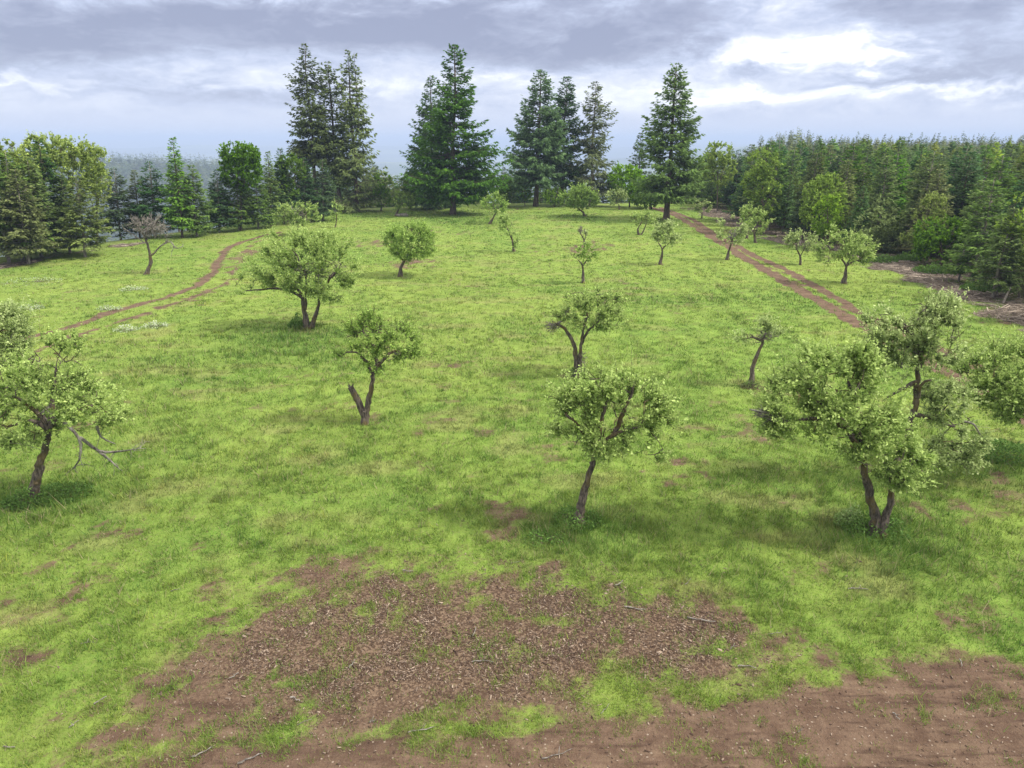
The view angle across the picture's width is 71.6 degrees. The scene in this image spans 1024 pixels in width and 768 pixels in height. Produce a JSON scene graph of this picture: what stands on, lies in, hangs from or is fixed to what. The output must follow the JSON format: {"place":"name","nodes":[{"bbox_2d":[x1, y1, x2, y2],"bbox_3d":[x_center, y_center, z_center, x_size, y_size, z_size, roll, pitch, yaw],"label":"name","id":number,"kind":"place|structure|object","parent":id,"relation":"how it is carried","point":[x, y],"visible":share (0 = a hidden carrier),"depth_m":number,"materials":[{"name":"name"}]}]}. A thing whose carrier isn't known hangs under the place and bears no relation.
{"place":"outdoors","nodes":[
{"label":"outdoors","id":0,"kind":"place"},
{"bbox_2d":[0,138,1023,767],"bbox_3d":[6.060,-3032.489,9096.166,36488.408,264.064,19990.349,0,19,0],"label":"ground","id":1,"kind":"structure","parent":0,"point":[928,748],"depth_m":20.54,"materials":[{"name":"green plant"}]},
{"bbox_2d":[0,165,37,263],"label":"young conifer","id":2,"kind":"object","parent":1,"relation":"on","point":[2,184],"visible":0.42,"depth_m":65.38,"materials":[{"name":"green plant"}]},
{"bbox_2d":[0,291,40,366],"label":"apple tree","id":3,"kind":"object","parent":1,"relation":"on","point":[12,328],"visible":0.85,"depth_m":27.28,"materials":[{"name":"green plant"}]},
{"bbox_2d":[0,139,42,256],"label":"alder tree","id":4,"kind":"object","parent":1,"relation":"on","point":[14,153],"visible":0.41,"depth_m":67.48,"materials":[{"name":"green plant"}]},
{"bbox_2d":[0,485,47,512],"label":"weed clump","id":5,"kind":"object","parent":1,"relation":"on","point":[12,500],"visible":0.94,"depth_m":22.64,"materials":[{"name":"green plant"}]},
{"bbox_2d":[0,152,58,259],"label":"young conifer","id":6,"kind":"object","parent":1,"relation":"on","point":[19,167],"visible":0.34,"depth_m":66.31,"materials":[{"name":"green plant"}]},
{"bbox_2d":[0,169,62,263],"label":"young conifer","id":7,"kind":"object","parent":1,"relation":"on","point":[30,216],"visible":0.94,"depth_m":64.98,"materials":[{"name":"green plant"}]},
{"bbox_2d":[16,158,68,257],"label":"young conifer","id":8,"kind":"object","parent":1,"relation":"on","point":[51,212],"visible":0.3,"depth_m":68.47,"materials":[{"name":"green plant"}]},
{"bbox_2d":[28,139,74,252],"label":"young conifer","id":9,"kind":"object","parent":1,"relation":"on","point":[48,164],"visible":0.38,"depth_m":70.31,"materials":[{"name":"plant"}]},
{"bbox_2d":[9,129,111,242],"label":"alder tree","id":10,"kind":"object","parent":1,"relation":"on","point":[60,156],"visible":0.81,"depth_m":73.62,"materials":[{"name":"green plant"}]},
{"bbox_2d":[26,479,94,506],"bbox_3d":[-14.827,3.510,23.319,2.063,0.505,1.657,0,19,0],"label":"weed clump","id":11,"kind":"object","parent":1,"relation":"on","point":[61,486],"visible":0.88,"depth_m":23.29,"materials":[{"name":"green plant"}]},
{"bbox_2d":[46,173,89,252],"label":"young conifer","id":12,"kind":"object","parent":1,"relation":"on","point":[58,200],"visible":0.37,"depth_m":70.92,"materials":[{"name":"green plant"}]},
{"bbox_2d":[0,319,149,499],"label":"apple tree","id":13,"kind":"object","parent":1,"relation":"on","point":[49,418],"visible":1,"depth_m":21.68,"materials":[{"name":"green plant"}]},
{"bbox_2d":[52,175,114,256],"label":"young conifer","id":14,"kind":"object","parent":1,"relation":"on","point":[92,226],"visible":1,"depth_m":69.08,"materials":[{"name":"green plant"}]},
{"bbox_2d":[75,166,113,241],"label":"alder tree","id":15,"kind":"object","parent":1,"relation":"on","point":[102,200],"visible":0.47,"depth_m":78.34,"materials":[{"name":"green plant"}]},
{"bbox_2d":[98,167,145,239],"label":"young conifer","id":16,"kind":"object","parent":1,"relation":"on","point":[117,196],"visible":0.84,"depth_m":83.94,"materials":[{"name":"green plant"}]},
{"bbox_2d":[123,170,152,237],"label":"young conifer","id":17,"kind":"object","parent":1,"relation":"on","point":[133,193],"visible":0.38,"depth_m":84.98,"materials":[{"name":"plant"}]},
{"bbox_2d":[0,144,298,256],"bbox_3d":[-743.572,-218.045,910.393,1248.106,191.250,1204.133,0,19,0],"label":"ridge wood","id":18,"kind":"object","parent":1,"relation":"on","point":[137,161],"visible":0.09,"depth_m":1193.17,"materials":[{"name":"plant"}]},
{"bbox_2d":[123,161,178,236],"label":"young conifer","id":19,"kind":"object","parent":1,"relation":"on","point":[145,210],"visible":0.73,"depth_m":84.03,"materials":[{"name":"green plant"}]},
{"bbox_2d":[122,212,182,274],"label":"apple tree","id":20,"kind":"object","parent":1,"relation":"on","point":[152,228],"visible":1,"depth_m":60.70,"materials":[{"name":"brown plant"}]},
{"bbox_2d":[155,137,199,237],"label":"young conifer","id":21,"kind":"object","parent":1,"relation":"on","point":[176,191],"visible":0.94,"depth_m":82.92,"materials":[{"name":"plant"}]},
{"bbox_2d":[170,165,218,235],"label":"young conifer","id":22,"kind":"object","parent":1,"relation":"on","point":[198,227],"visible":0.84,"depth_m":84.69,"materials":[{"name":"green plant"}]},
{"bbox_2d":[199,169,242,231],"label":"young conifer","id":23,"kind":"object","parent":1,"relation":"on","point":[215,192],"visible":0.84,"depth_m":88.46,"materials":[{"name":"green plant"}]},
{"bbox_2d":[214,165,260,229],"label":"young conifer","id":24,"kind":"object","parent":1,"relation":"on","point":[233,204],"visible":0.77,"depth_m":89.70,"materials":[{"name":"green plant"}]},
{"bbox_2d":[216,140,264,230],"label":"oak tree","id":25,"kind":"object","parent":1,"relation":"on","point":[245,161],"visible":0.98,"depth_m":87.42,"materials":[{"name":"green plant"}]},
{"bbox_2d":[242,171,275,227],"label":"young conifer","id":26,"kind":"object","parent":1,"relation":"on","point":[257,217],"visible":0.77,"depth_m":91.79,"materials":[{"name":"green plant"}]},
{"bbox_2d":[255,151,285,225],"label":"young conifer","id":27,"kind":"object","parent":1,"relation":"on","point":[267,180],"visible":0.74,"depth_m":93.67,"materials":[{"name":"plant"}]},
{"bbox_2d":[265,148,300,223],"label":"young conifer","id":28,"kind":"object","parent":1,"relation":"on","point":[282,200],"visible":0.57,"depth_m":95.70,"materials":[{"name":"plant"}]},
{"bbox_2d":[273,152,306,223],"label":"maple tree","id":29,"kind":"object","parent":1,"relation":"on","point":[292,157],"visible":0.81,"depth_m":95.57,"materials":[{"name":"green plant"}]},
{"bbox_2d":[272,198,322,230],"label":"apple tree","id":30,"kind":"object","parent":1,"relation":"on","point":[289,211],"visible":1,"depth_m":84.38,"materials":[{"name":"green plant"}]},
{"bbox_2d":[230,219,367,328],"bbox_3d":[-12.927,-6.432,42.869,8.364,6.866,4.546,-5,20,-14],"label":"apple tree","id":31,"kind":"object","parent":1,"relation":"on","point":[322,241],"visible":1,"depth_m":42.35,"materials":[{"name":"green plant"}]},
{"bbox_2d":[285,157,328,218],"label":"young conifer","id":32,"kind":"object","parent":1,"relation":"on","point":[304,184],"visible":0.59,"depth_m":98.63,"materials":[{"name":"green plant"}]},
{"bbox_2d":[277,43,345,201],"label":"fir tree","id":33,"kind":"object","parent":1,"relation":"on","point":[313,145],"visible":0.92,"depth_m":107.92,"materials":[{"name":"green plant"}]},
{"bbox_2d":[307,160,340,220],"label":"young conifer","id":34,"kind":"object","parent":1,"relation":"on","point":[326,190],"visible":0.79,"depth_m":100.06,"materials":[{"name":"green plant"}]},
{"bbox_2d":[308,61,367,198],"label":"fir tree","id":35,"kind":"object","parent":1,"relation":"on","point":[334,128],"visible":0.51,"depth_m":110.11,"materials":[{"name":"green plant"}]},
{"bbox_2d":[316,49,401,213],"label":"fir tree","id":36,"kind":"object","parent":1,"relation":"on","point":[354,117],"visible":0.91,"depth_m":110.19,"materials":[{"name":"green plant"}]},
{"bbox_2d":[367,170,392,210],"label":"oak tree","id":37,"kind":"object","parent":1,"relation":"on","point":[383,190],"visible":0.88,"depth_m":114.51,"materials":[{"name":"green plant"}]},
{"bbox_2d":[330,297,441,425],"bbox_3d":[-5.070,-0.833,28.238,3.932,5.454,2.813,11,22,29],"label":"apple tree","id":38,"kind":"object","parent":1,"relation":"on","point":[365,318],"visible":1,"depth_m":27.91,"materials":[{"name":"green plant"}]},
{"bbox_2d":[390,190,416,215],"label":"apple tree","id":39,"kind":"object","parent":1,"relation":"on","point":[411,200],"visible":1,"depth_m":106.83,"materials":[{"name":"green plant"}]},
{"bbox_2d":[379,217,438,276],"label":"apple tree","id":40,"kind":"object","parent":1,"relation":"on","point":[425,237],"visible":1,"depth_m":58.83,"materials":[{"name":"green plant"}]},
{"bbox_2d":[397,75,461,209],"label":"fir tree","id":41,"kind":"object","parent":1,"relation":"on","point":[441,203],"visible":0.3,"depth_m":114.40,"materials":[{"name":"green plant"}]},
{"bbox_2d":[399,43,512,214],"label":"fir tree","id":42,"kind":"object","parent":1,"relation":"on","point":[444,125],"visible":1,"depth_m":105.14,"materials":[{"name":"green plant"}]},
{"bbox_2d":[480,191,510,223],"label":"apple tree","id":43,"kind":"object","parent":1,"relation":"on","point":[496,197],"visible":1,"depth_m":97.16,"materials":[{"name":"green plant"}]},
{"bbox_2d":[486,172,521,203],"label":"oak tree","id":44,"kind":"object","parent":1,"relation":"on","point":[511,189],"visible":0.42,"depth_m":121.19,"materials":[{"name":"green plant"}]},
{"bbox_2d":[495,208,520,251],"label":"apple tree","id":45,"kind":"object","parent":1,"relation":"on","point":[504,218],"visible":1,"depth_m":73.52,"materials":[{"name":"green plant"}]},
{"bbox_2d":[0,207,1023,329],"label":"slash debris","id":46,"kind":"object","parent":1,"relation":"on","point":[907,267],"visible":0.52,"depth_m":59.25,"materials":[{"name":"wood"}]},
{"bbox_2d":[3,475,1023,767],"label":"wood chips","id":47,"kind":"object","parent":1,"relation":"on","point":[421,669],"visible":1,"depth_m":16.05,"materials":[{"name":"brown wood"}]},
{"bbox_2d":[502,69,574,206],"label":"fir tree","id":48,"kind":"object","parent":1,"relation":"on","point":[545,144],"visible":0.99,"depth_m":117.41,"materials":[{"name":"green plant"}]},
{"bbox_2d":[523,528,570,550],"bbox_3d":[1.001,4.406,20.401,1.449,0.430,1.163,0,19,0],"label":"weed clump","id":49,"kind":"object","parent":1,"relation":"on","point":[538,543],"visible":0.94,"depth_m":20.38,"materials":[{"name":"green plant"}]},
{"bbox_2d":[540,76,589,204],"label":"fir tree","id":50,"kind":"object","parent":1,"relation":"on","point":[565,102],"visible":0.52,"depth_m":121.83,"materials":[{"name":"green plant"}]},
{"bbox_2d":[550,504,600,532],"bbox_3d":[1.926,3.929,21.289,1.580,0.685,1.277,0,19,0],"label":"weed clump","id":51,"kind":"object","parent":1,"relation":"on","point":[571,513],"visible":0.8,"depth_m":21.19,"materials":[{"name":"green plant"}]},
{"bbox_2d":[556,180,600,215],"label":"apple tree","id":52,"kind":"object","parent":1,"relation":"on","point":[575,196],"visible":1,"depth_m":104.43,"materials":[{"name":"green plant"}]},
{"bbox_2d":[561,238,603,282],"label":"apple tree","id":53,"kind":"object","parent":1,"relation":"on","point":[583,252],"visible":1,"depth_m":56.73,"materials":[{"name":"green plant"}]},
{"bbox_2d":[545,281,630,378],"bbox_3d":[3.737,-2.726,34.335,3.683,5.214,3.138,11,22,29],"label":"apple tree","id":54,"kind":"object","parent":1,"relation":"on","point":[603,314],"visible":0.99,"depth_m":33.78,"materials":[{"name":"green plant"}]},
{"bbox_2d":[560,81,618,204],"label":"fir tree","id":55,"kind":"object","parent":1,"relation":"on","point":[590,150],"visible":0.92,"depth_m":120.36,"materials":[{"name":"green plant"}]},
{"bbox_2d":[541,346,692,526],"bbox_3d":[3.040,1.718,20.475,4.481,5.646,2.495,0,19,0],"label":"apple tree","id":56,"kind":"object","parent":1,"relation":"on","point":[574,395],"visible":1,"depth_m":19.84,"materials":[{"name":"green plant"}]},
{"bbox_2d":[604,162,646,206],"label":"oak tree","id":57,"kind":"object","parent":1,"relation":"on","point":[628,174],"visible":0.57,"depth_m":120.64,"materials":[{"name":"green plant"}]},
{"bbox_2d":[630,174,662,208],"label":"oak tree","id":58,"kind":"object","parent":1,"relation":"on","point":[653,203],"visible":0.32,"depth_m":118.12,"materials":[{"name":"green plant"}]},
{"bbox_2d":[648,217,685,264],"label":"apple tree","id":59,"kind":"object","parent":1,"relation":"on","point":[656,235],"visible":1,"depth_m":64.63,"materials":[{"name":"green plant"}]},
{"bbox_2d":[630,63,709,219],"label":"fir tree","id":60,"kind":"object","parent":1,"relation":"on","point":[667,189],"visible":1,"depth_m":97.15,"materials":[{"name":"green plant"}]},
{"bbox_2d":[698,171,723,206],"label":"plantation conifer","id":61,"kind":"object","parent":1,"relation":"on","point":[709,191],"visible":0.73,"depth_m":118.18,"materials":[{"name":"green plant"}]},
{"bbox_2d":[699,140,737,210],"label":"maple tree","id":62,"kind":"object","parent":1,"relation":"on","point":[722,161],"visible":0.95,"depth_m":112.64,"materials":[{"name":"green plant"}]},
{"bbox_2d":[720,149,744,205],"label":"plantation conifer","id":63,"kind":"object","parent":1,"relation":"on","point":[729,188],"visible":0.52,"depth_m":117.66,"materials":[{"name":"green plant"}]},
{"bbox_2d":[714,213,753,259],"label":"apple tree","id":64,"kind":"object","parent":1,"relation":"on","point":[736,233],"visible":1,"depth_m":67.32,"materials":[{"name":"green plant"}]},
{"bbox_2d":[721,160,759,220],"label":"plantation conifer","id":65,"kind":"object","parent":1,"relation":"on","point":[736,212],"visible":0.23,"depth_m":98.04,"materials":[{"name":"green plant"}]},
{"bbox_2d":[738,201,773,242],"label":"apple tree","id":66,"kind":"object","parent":1,"relation":"on","point":[750,212],"visible":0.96,"depth_m":78.25,"materials":[{"name":"green plant"}]},
{"bbox_2d":[728,307,792,387],"bbox_3d":[11.484,-1.653,33.192,2.838,3.968,1.666,0,19,0],"label":"apple tree","id":67,"kind":"object","parent":1,"relation":"on","point":[765,331],"visible":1,"depth_m":32.81,"materials":[{"name":"green plant"}]},
{"bbox_2d":[740,146,784,233],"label":"maple tree","id":68,"kind":"object","parent":1,"relation":"on","point":[762,168],"visible":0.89,"depth_m":84.46,"materials":[{"name":"green plant"}]},
{"bbox_2d":[749,151,795,230],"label":"plantation conifer","id":69,"kind":"object","parent":1,"relation":"on","point":[778,172],"visible":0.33,"depth_m":87.22,"materials":[{"name":"green plant"}]},
{"bbox_2d":[766,175,798,234],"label":"plantation conifer","id":70,"kind":"object","parent":1,"relation":"on","point":[786,208],"visible":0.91,"depth_m":84.80,"materials":[{"name":"plant"}]},
{"bbox_2d":[781,225,820,264],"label":"apple tree","id":71,"kind":"object","parent":1,"relation":"on","point":[793,237],"visible":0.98,"depth_m":64.88,"materials":[{"name":"green plant"}]},
{"bbox_2d":[782,182,825,238],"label":"plantation conifer","id":72,"kind":"object","parent":1,"relation":"on","point":[794,225],"visible":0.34,"depth_m":81.68,"materials":[{"name":"green plant"}]},
{"bbox_2d":[791,152,827,227],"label":"plantation conifer","id":73,"kind":"object","parent":1,"relation":"on","point":[807,177],"visible":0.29,"depth_m":88.16,"materials":[{"name":"green plant"}]},
{"bbox_2d":[798,172,850,243],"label":"maple tree","id":74,"kind":"object","parent":1,"relation":"on","point":[816,193],"visible":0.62,"depth_m":76.92,"materials":[{"name":"green plant"}]},
{"bbox_2d":[810,192,844,247],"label":"maple tree","id":75,"kind":"object","parent":1,"relation":"on","point":[835,209],"visible":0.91,"depth_m":73.69,"materials":[{"name":"green plant"}]},
{"bbox_2d":[815,159,859,240],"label":"plantation conifer","id":76,"kind":"object","parent":1,"relation":"on","point":[851,197],"visible":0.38,"depth_m":79.03,"materials":[{"name":"green plant"}]},
{"bbox_2d":[743,326,942,538],"bbox_3d":[9.277,1.539,19.851,5.856,6.502,3.405,0,19,0],"label":"apple tree","id":77,"kind":"object","parent":1,"relation":"on","point":[873,429],"visible":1,"depth_m":19.19,"materials":[{"name":"green plant"}]},
{"bbox_2d":[803,222,882,283],"bbox_3d":[26.531,-10.343,56.440,6.060,5.070,4.070,0,19,0],"label":"apple tree","id":78,"kind":"object","parent":1,"relation":"on","point":[858,249],"visible":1,"depth_m":56.16,"materials":[{"name":"green plant"}]},
{"bbox_2d":[833,503,865,529],"bbox_3d":[10.149,3.901,21.291,0.988,0.841,0.816,0,19,0],"label":"weed clump","id":79,"kind":"object","parent":1,"relation":"on","point":[843,518],"visible":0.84,"depth_m":21.22,"materials":[{"name":"green plant"}]},
{"bbox_2d":[833,146,873,194],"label":"plantation conifer","id":80,"kind":"object","parent":1,"relation":"on","point":[860,156],"visible":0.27,"depth_m":87.57,"materials":[{"name":"green plant"}]},
{"bbox_2d":[839,186,870,241],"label":"plantation conifer","id":81,"kind":"object","parent":1,"relation":"on","point":[859,208],"visible":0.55,"depth_m":72.50,"materials":[{"name":"plant"}]},
{"bbox_2d":[844,164,877,228],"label":"plantation conifer","id":82,"kind":"object","parent":1,"relation":"on","point":[862,181],"visible":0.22,"depth_m":83.14,"materials":[{"name":"green plant"}]},
{"bbox_2d":[716,126,1023,176],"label":"distant wood","id":83,"kind":"object","parent":1,"relation":"on","point":[791,144],"visible":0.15,"depth_m":262.35,"materials":[{"name":"plant"}]},
{"bbox_2d":[720,138,1023,200],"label":"plantation wood","id":84,"kind":"object","parent":1,"relation":"on","point":[992,149],"visible":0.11,"depth_m":140.62,"materials":[{"name":"plant"}]},
{"bbox_2d":[841,506,910,545],"bbox_3d":[10.726,4.033,20.841,1.951,0.834,1.620,0,19,0],"label":"weed clump","id":85,"kind":"object","parent":1,"relation":"on","point":[891,526],"visible":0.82,"depth_m":20.68,"materials":[{"name":"green plant"}]},
{"bbox_2d":[852,195,902,252],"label":"conifer","id":86,"kind":"object","parent":1,"relation":"on","point":[878,228],"visible":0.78,"depth_m":71.45,"materials":[{"name":"green plant"}]},
{"bbox_2d":[854,156,902,236],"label":"plantation conifer","id":87,"kind":"object","parent":1,"relation":"on","point":[888,192],"visible":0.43,"depth_m":75.70,"materials":[{"name":"green plant"}]},
{"bbox_2d":[853,154,913,236],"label":"plantation conifer","id":88,"kind":"object","parent":1,"relation":"on","point":[904,183],"visible":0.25,"depth_m":79.59,"materials":[{"name":"green plant"}]},
{"bbox_2d":[890,152,950,248],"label":"plantation conifer","id":89,"kind":"object","parent":1,"relation":"on","point":[910,202],"visible":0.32,"depth_m":70.72,"materials":[{"name":"green plant"}]},
{"bbox_2d":[899,190,948,260],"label":"maple tree","id":90,"kind":"object","parent":1,"relation":"on","point":[935,212],"visible":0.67,"depth_m":65.44,"materials":[{"name":"green plant"}]},
{"bbox_2d":[896,169,957,250],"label":"plantation conifer","id":91,"kind":"object","parent":1,"relation":"on","point":[935,188],"visible":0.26,"depth_m":67.80,"materials":[{"name":"green plant"}]},
{"bbox_2d":[857,284,997,478],"bbox_3d":[13.441,0.200,22.989,5.297,6.986,2.402,0,19,0],"label":"apple tree","id":92,"kind":"object","parent":1,"relation":"on","point":[915,344],"visible":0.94,"depth_m":22.57,"materials":[{"name":"green plant"}]},
{"bbox_2d":[911,213,971,264],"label":"maple tree","id":93,"kind":"object","parent":1,"relation":"on","point":[921,240],"visible":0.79,"depth_m":63.94,"materials":[{"name":"green plant"}]},
{"bbox_2d":[942,154,984,227],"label":"plantation conifer","id":94,"kind":"object","parent":1,"relation":"on","point":[961,203],"visible":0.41,"depth_m":70.41,"materials":[{"name":"plant"}]},
{"bbox_2d":[942,145,985,218],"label":"plantation conifer","id":95,"kind":"object","parent":1,"relation":"on","point":[954,164],"visible":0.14,"depth_m":74.13,"materials":[{"name":"green plant"}]},
{"bbox_2d":[944,180,992,264],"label":"plantation conifer","id":96,"kind":"object","parent":1,"relation":"on","point":[972,198],"visible":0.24,"depth_m":63.10,"materials":[{"name":"green plant"}]},
{"bbox_2d":[939,324,1023,428],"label":"apple tree","id":97,"kind":"object","parent":1,"relation":"on","point":[1004,396],"visible":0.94,"depth_m":24.03,"materials":[{"name":"green plant"}]},
{"bbox_2d":[941,180,1023,280],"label":"plantation conifer","id":98,"kind":"object","parent":1,"relation":"on","point":[980,242],"visible":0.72,"depth_m":55.35,"materials":[{"name":"green plant"}]},
{"bbox_2d":[955,156,1020,240],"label":"plantation conifer","id":99,"kind":"object","parent":1,"relation":"on","point":[1003,182],"visible":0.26,"depth_m":66.80,"materials":[{"name":"green plant"}]},
{"bbox_2d":[961,207,1023,297],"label":"plantation conifer","id":100,"kind":"object","parent":1,"relation":"on","point":[1011,276],"visible":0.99,"depth_m":50.57,"materials":[{"name":"green plant"}]},
{"bbox_2d":[963,438,1023,464],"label":"weed clump","id":101,"kind":"object","parent":1,"relation":"on","point":[1011,444],"visible":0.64,"depth_m":26.10,"materials":[{"name":"green plant"}]},
{"bbox_2d":[994,192,1023,296],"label":"maple tree","id":102,"kind":"object","parent":1,"relation":"on","point":[1017,216],"visible":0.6,"depth_m":50.05,"materials":[{"name":"green plant"}]},
{"bbox_2d":[1000,179,1023,243],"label":"plantation conifer","id":103,"kind":"object","parent":1,"relation":"on","point":[1021,203],"visible":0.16,"depth_m":63.96,"materials":[{"name":"green plant"}]},
{"bbox_2d":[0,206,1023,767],"bbox_3d":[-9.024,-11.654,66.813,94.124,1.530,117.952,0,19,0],"label":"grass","id":104,"kind":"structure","parent":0,"point":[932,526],"depth_m":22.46,"materials":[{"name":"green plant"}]},
{"bbox_2d":[0,0,1023,143],"label":"sky","id":105,"kind":"structure","parent":0,"point":[103,70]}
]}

